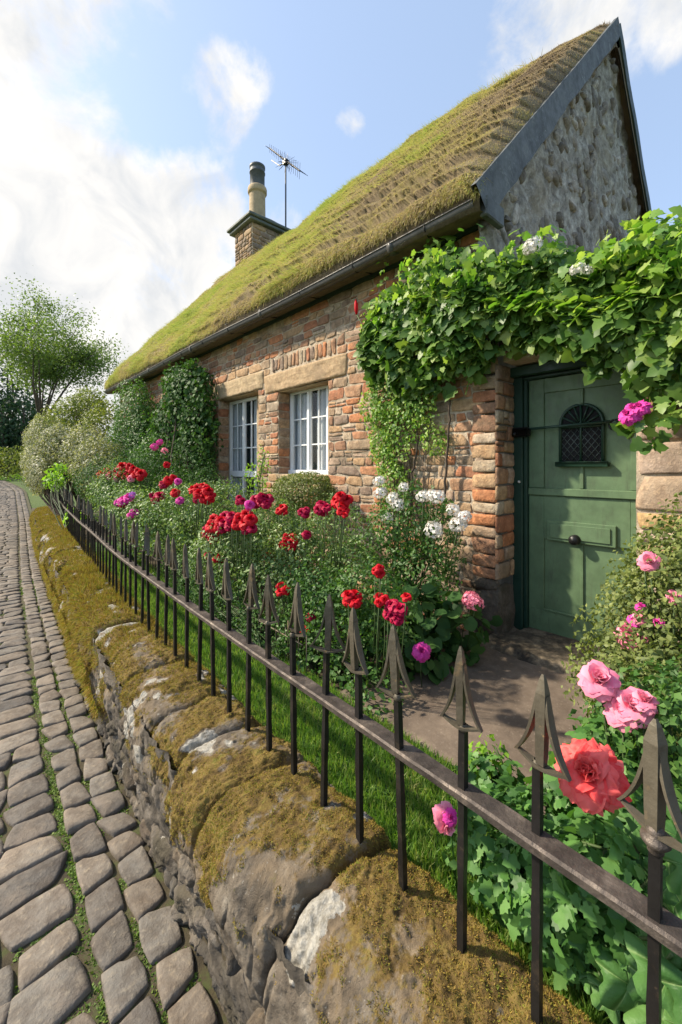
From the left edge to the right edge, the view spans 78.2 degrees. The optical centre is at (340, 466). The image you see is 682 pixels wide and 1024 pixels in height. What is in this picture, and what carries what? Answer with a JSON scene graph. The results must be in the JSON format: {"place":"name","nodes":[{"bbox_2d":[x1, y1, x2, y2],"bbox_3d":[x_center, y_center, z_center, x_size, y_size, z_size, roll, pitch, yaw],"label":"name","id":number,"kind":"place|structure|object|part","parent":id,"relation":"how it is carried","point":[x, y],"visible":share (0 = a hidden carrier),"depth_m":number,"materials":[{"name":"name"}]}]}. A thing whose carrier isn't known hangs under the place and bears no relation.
{"place":"outdoors","nodes":[
{"label":"outdoors","id":0,"kind":"place"},
{"bbox_2d":[0,473,106,508],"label":"ground","id":1,"kind":"structure","parent":0,"point":[35,501],"depth_m":18.62,"materials":[{"name":"green plant"}]},
{"bbox_2d":[0,474,24,480],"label":"verge plant","id":2,"kind":"object","parent":1,"relation":"on","point":[12,476],"visible":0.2,"depth_m":23.03,"materials":[{"name":"green plant"}]},
{"bbox_2d":[0,374,27,466],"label":"wood tree","id":3,"kind":"object","parent":1,"relation":"on","point":[2,411],"visible":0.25,"depth_m":32.26,"materials":[{"name":"green plant"}]},
{"bbox_2d":[0,384,44,472],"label":"wood tree","id":4,"kind":"object","parent":1,"relation":"on","point":[3,442],"visible":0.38,"depth_m":31.10,"materials":[{"name":"green plant"}]},
{"bbox_2d":[0,331,59,470],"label":"tree","id":5,"kind":"object","parent":1,"relation":"on","point":[26,400],"visible":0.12,"depth_m":34.15,"materials":[{"name":"green plant"}]},
{"bbox_2d":[0,444,117,478],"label":"lane hedge","id":6,"kind":"object","parent":1,"relation":"on","point":[2,466],"visible":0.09,"depth_m":24.50,"materials":[{"name":"green plant"}]},
{"bbox_2d":[0,272,127,429],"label":"tree","id":7,"kind":"object","parent":1,"relation":"on","point":[41,364],"visible":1,"depth_m":24.92,"materials":[{"name":"green plant"}]},
{"bbox_2d":[28,505,594,1023],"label":"stone wall","id":8,"kind":"structure","parent":1,"relation":"on","point":[294,903],"depth_m":1.43,"materials":[{"name":"stone"}]},
{"bbox_2d":[59,486,681,1023],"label":"iron railing","id":9,"kind":"object","parent":8,"relation":"on","point":[655,920],"visible":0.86,"depth_m":1.17,"materials":[{"name":"black metal"}]},
{"bbox_2d":[0,479,228,1023],"bbox_3d":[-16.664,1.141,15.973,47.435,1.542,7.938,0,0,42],"label":"road","id":10,"kind":"structure","parent":0,"point":[53,988],"depth_m":2.02,"materials":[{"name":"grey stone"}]},
{"bbox_2d":[0,579,216,1023],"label":"joint weeds","id":11,"kind":"object","parent":10,"relation":"on","point":[73,875],"visible":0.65,"depth_m":1.93,"materials":[{"name":"green plant"}]},
{"bbox_2d":[80,509,464,691],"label":"garden soil","id":12,"kind":"structure","parent":0,"point":[310,667],"depth_m":4.03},
{"bbox_2d":[41,462,85,530],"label":"lime shrub","id":13,"kind":"object","parent":12,"relation":"on","point":[57,482],"visible":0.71,"depth_m":9.36,"materials":[{"name":"green plant"}]},
{"bbox_2d":[19,412,126,516],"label":"variegated shrub","id":14,"kind":"object","parent":12,"relation":"on","point":[40,455],"visible":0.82,"depth_m":10.46,"materials":[{"name":"green plant"}]},
{"bbox_2d":[34,385,122,519],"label":"olive hedge","id":15,"kind":"object","parent":12,"relation":"on","point":[78,409],"visible":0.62,"depth_m":11.67,"materials":[{"name":"green plant"}]},
{"bbox_2d":[71,439,186,535],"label":"rose bush","id":16,"kind":"object","parent":12,"relation":"on","point":[134,473],"visible":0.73,"depth_m":7.08,"materials":[{"name":"green plant"}]},
{"bbox_2d":[104,376,158,519],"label":"wall shrub","id":17,"kind":"object","parent":12,"relation":"on","point":[134,427],"visible":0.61,"depth_m":9.22,"materials":[{"name":"green plant"}]},
{"bbox_2d":[83,457,192,561],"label":"flower bush","id":18,"kind":"object","parent":12,"relation":"on","point":[130,512],"visible":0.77,"depth_m":5.28,"materials":[{"name":"green plant"}]},
{"bbox_2d":[130,429,205,548],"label":"grey shrub","id":19,"kind":"object","parent":12,"relation":"on","point":[146,448],"visible":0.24,"depth_m":7.48,"materials":[{"name":"green plant"}]},
{"bbox_2d":[147,357,223,545],"bbox_3d":[-2.909,-0.310,7.736,0.833,3.537,2.735,0,0,-42],"label":"ivy shrub","id":20,"kind":"object","parent":12,"relation":"on","point":[181,419],"visible":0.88,"depth_m":7.26,"materials":[{"name":"green plant"}]},
{"bbox_2d":[136,472,256,586],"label":"rose bush","id":21,"kind":"object","parent":12,"relation":"on","point":[203,494],"visible":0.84,"depth_m":4.82,"materials":[{"name":"green plant"}]},
{"bbox_2d":[168,431,225,548],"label":"round shrub","id":22,"kind":"object","parent":12,"relation":"on","point":[209,475],"visible":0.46,"depth_m":6.87,"materials":[{"name":"green plant"}]},
{"bbox_2d":[152,548,301,659],"bbox_3d":[-1.245,1.163,3.938,0.372,0.634,2.777,0,0,-42],"label":"edging plant","id":23,"kind":"object","parent":12,"relation":"on","point":[241,619],"visible":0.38,"depth_m":3.51,"materials":[{"name":"green plant"}]},
{"bbox_2d":[179,490,306,613],"bbox_3d":[-0.818,0.833,3.997,1.146,1.228,1.313,0,0,-42],"label":"rose bush","id":24,"kind":"object","parent":12,"relation":"on","point":[238,527],"visible":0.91,"depth_m":3.69,"materials":[{"name":"green plant"}]},
{"bbox_2d":[243,447,270,560],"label":"shrub","id":25,"kind":"object","parent":12,"relation":"on","point":[262,466],"depth_m":5.84,"materials":[{"name":"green plant"}]},
{"bbox_2d":[172,578,410,715],"bbox_3d":[-0.726,1.320,3.616,0.442,0.312,3.255,0,0,-42],"label":"bed edging","id":26,"kind":"object","parent":12,"relation":"on","point":[311,655],"visible":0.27,"depth_m":2.80,"materials":[{"name":"green plant"}]},
{"bbox_2d":[271,470,335,575],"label":"box bush","id":27,"kind":"object","parent":12,"relation":"on","point":[311,491],"visible":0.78,"depth_m":4.72,"materials":[{"name":"green plant"}]},
{"bbox_2d":[231,491,390,631],"bbox_3d":[-0.325,0.814,3.792,1.329,1.278,1.952,0,0,-42],"label":"rose bush","id":28,"kind":"object","parent":12,"relation":"on","point":[341,502],"visible":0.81,"depth_m":3.53,"materials":[{"name":"green plant"}]},
{"bbox_2d":[275,551,419,693],"bbox_3d":[0.015,1.011,2.970,1.316,0.880,0.735,0,0,32],"label":"rose bush","id":29,"kind":"object","parent":12,"relation":"on","point":[394,610],"visible":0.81,"depth_m":2.81,"materials":[{"name":"green plant"}]},
{"bbox_2d":[104,17,651,630],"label":"stone cottage","id":30,"kind":"structure","parent":12,"relation":"on","point":[264,331],"depth_m":5.02,"materials":[{"name":"stone"}]},
{"bbox_2d":[228,396,256,501],"bbox_3d":[-1.545,-0.285,7.087,0.300,1.890,1.170,0,0,-42],"label":"window","id":31,"kind":"structure","parent":30,"relation":"in","point":[243,413],"depth_m":7.21,"materials":[{"name":"clear glass"}]},
{"bbox_2d":[288,385,328,474],"bbox_3d":[-0.354,-0.505,5.760,0.300,1.330,1.065,0,0,-42],"label":"window","id":32,"kind":"structure","parent":30,"relation":"in","point":[308,408],"depth_m":5.82,"materials":[{"name":"clear glass"}]},
{"bbox_2d":[353,475,484,654],"bbox_3d":[0.655,0.759,3.481,0.731,1.376,1.264,0,0,-42],"label":"white flower bush","id":33,"kind":"object","parent":12,"relation":"on","point":[414,552],"visible":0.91,"depth_m":3.45,"materials":[{"name":"green plant"}]},
{"bbox_2d":[358,580,502,686],"bbox_3d":[0.559,1.181,3.044,0.994,0.659,0.848,0,0,-42],"label":"leafy perennial","id":34,"kind":"object","parent":12,"relation":"on","point":[432,638],"visible":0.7,"depth_m":2.96,"materials":[{"name":"green plant"}]},
{"bbox_2d":[470,335,681,677],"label":"door surround","id":35,"kind":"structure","parent":12,"relation":"on","point":[588,490],"depth_m":3.40,"materials":[{"name":"stone"}]},
{"bbox_2d":[353,205,681,548],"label":"climbing vine","id":36,"kind":"object","parent":35,"relation":"on","point":[448,307],"visible":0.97,"depth_m":3.05,"materials":[{"name":"green plant"}]},
{"bbox_2d":[354,299,364,333],"bbox_3d":[0.233,-1.468,4.477,0.084,0.677,0.201,0,0,-42],"label":"red bud","id":37,"kind":"object","parent":36,"relation":"attached to","point":[356,307],"visible":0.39,"depth_m":4.50,"materials":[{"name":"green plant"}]},
{"bbox_2d":[618,400,664,436],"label":"hanging geranium","id":38,"kind":"object","parent":36,"relation":"hanging from","point":[630,415],"visible":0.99,"depth_m":2.44,"materials":[{"name":"pink plant"}]},
{"bbox_3d":[1.830,0.333,3.309,0.181,2.135,0.960,0,0,-42],"label":"door","id":39,"kind":"part","parent":35,"relation":"part of","materials":[{"name":"green wood"}]},
{"bbox_2d":[0,0,681,457],"label":"sky","id":40,"kind":"structure","parent":0,"point":[131,131],"materials":[{"name":"blue"}]},
{"bbox_2d":[89,540,624,1023],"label":"lawn","id":41,"kind":"structure","parent":0,"point":[409,796],"depth_m":2.00,"materials":[{"name":"green plant"}]},
{"bbox_2d":[141,546,306,672],"bbox_3d":[-1.617,1.260,4.537,0.046,0.320,4.397,0,0,-39],"label":"plant","id":42,"kind":"object","parent":41,"relation":"on","point":[260,621],"visible":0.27,"depth_m":3.31,"materials":[{"name":"plant"}]},
{"bbox_2d":[432,801,456,891],"bbox_3d":[0.352,1.247,1.325,0.132,0.387,0.093,0,0,-17],"label":"pink mallow","id":43,"kind":"object","parent":41,"relation":"on","point":[445,816],"visible":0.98,"depth_m":1.30,"materials":[{"name":"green plant"}]},
{"bbox_2d":[468,733,508,788],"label":"lime sprig","id":44,"kind":"object","parent":41,"relation":"on","point":[482,749],"visible":0.3,"depth_m":1.65,"materials":[{"name":"green plant"}]},
{"bbox_2d":[452,713,680,991],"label":"ground ivy","id":45,"kind":"object","parent":41,"relation":"on","point":[502,872],"visible":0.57,"depth_m":1.13,"materials":[{"name":"green plant"}]},
{"bbox_2d":[554,738,637,849],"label":"coral rose","id":46,"kind":"object","parent":41,"relation":"on","point":[598,784],"visible":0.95,"depth_m":0.93,"materials":[{"name":"red plant"}]},
{"bbox_2d":[568,645,681,908],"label":"pink rose bush","id":47,"kind":"object","parent":41,"relation":"on","point":[632,710],"visible":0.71,"depth_m":1.21,"materials":[{"name":"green plant"}]},
{"bbox_2d":[576,760,681,1023],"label":"mallow plant","id":48,"kind":"object","parent":41,"relation":"on","point":[615,992],"visible":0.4,"depth_m":0.94,"materials":[{"name":"green plant"}]},
{"bbox_2d":[338,630,593,814],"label":"patio","id":49,"kind":"structure","parent":0,"point":[503,687],"depth_m":2.47,"materials":[{"name":"beige stone"}]},
{"bbox_2d":[561,491,681,777],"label":"pink rose bush","id":50,"kind":"object","parent":49,"relation":"on","point":[633,640],"visible":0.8,"depth_m":1.63,"materials":[{"name":"green plant"}]}
]}

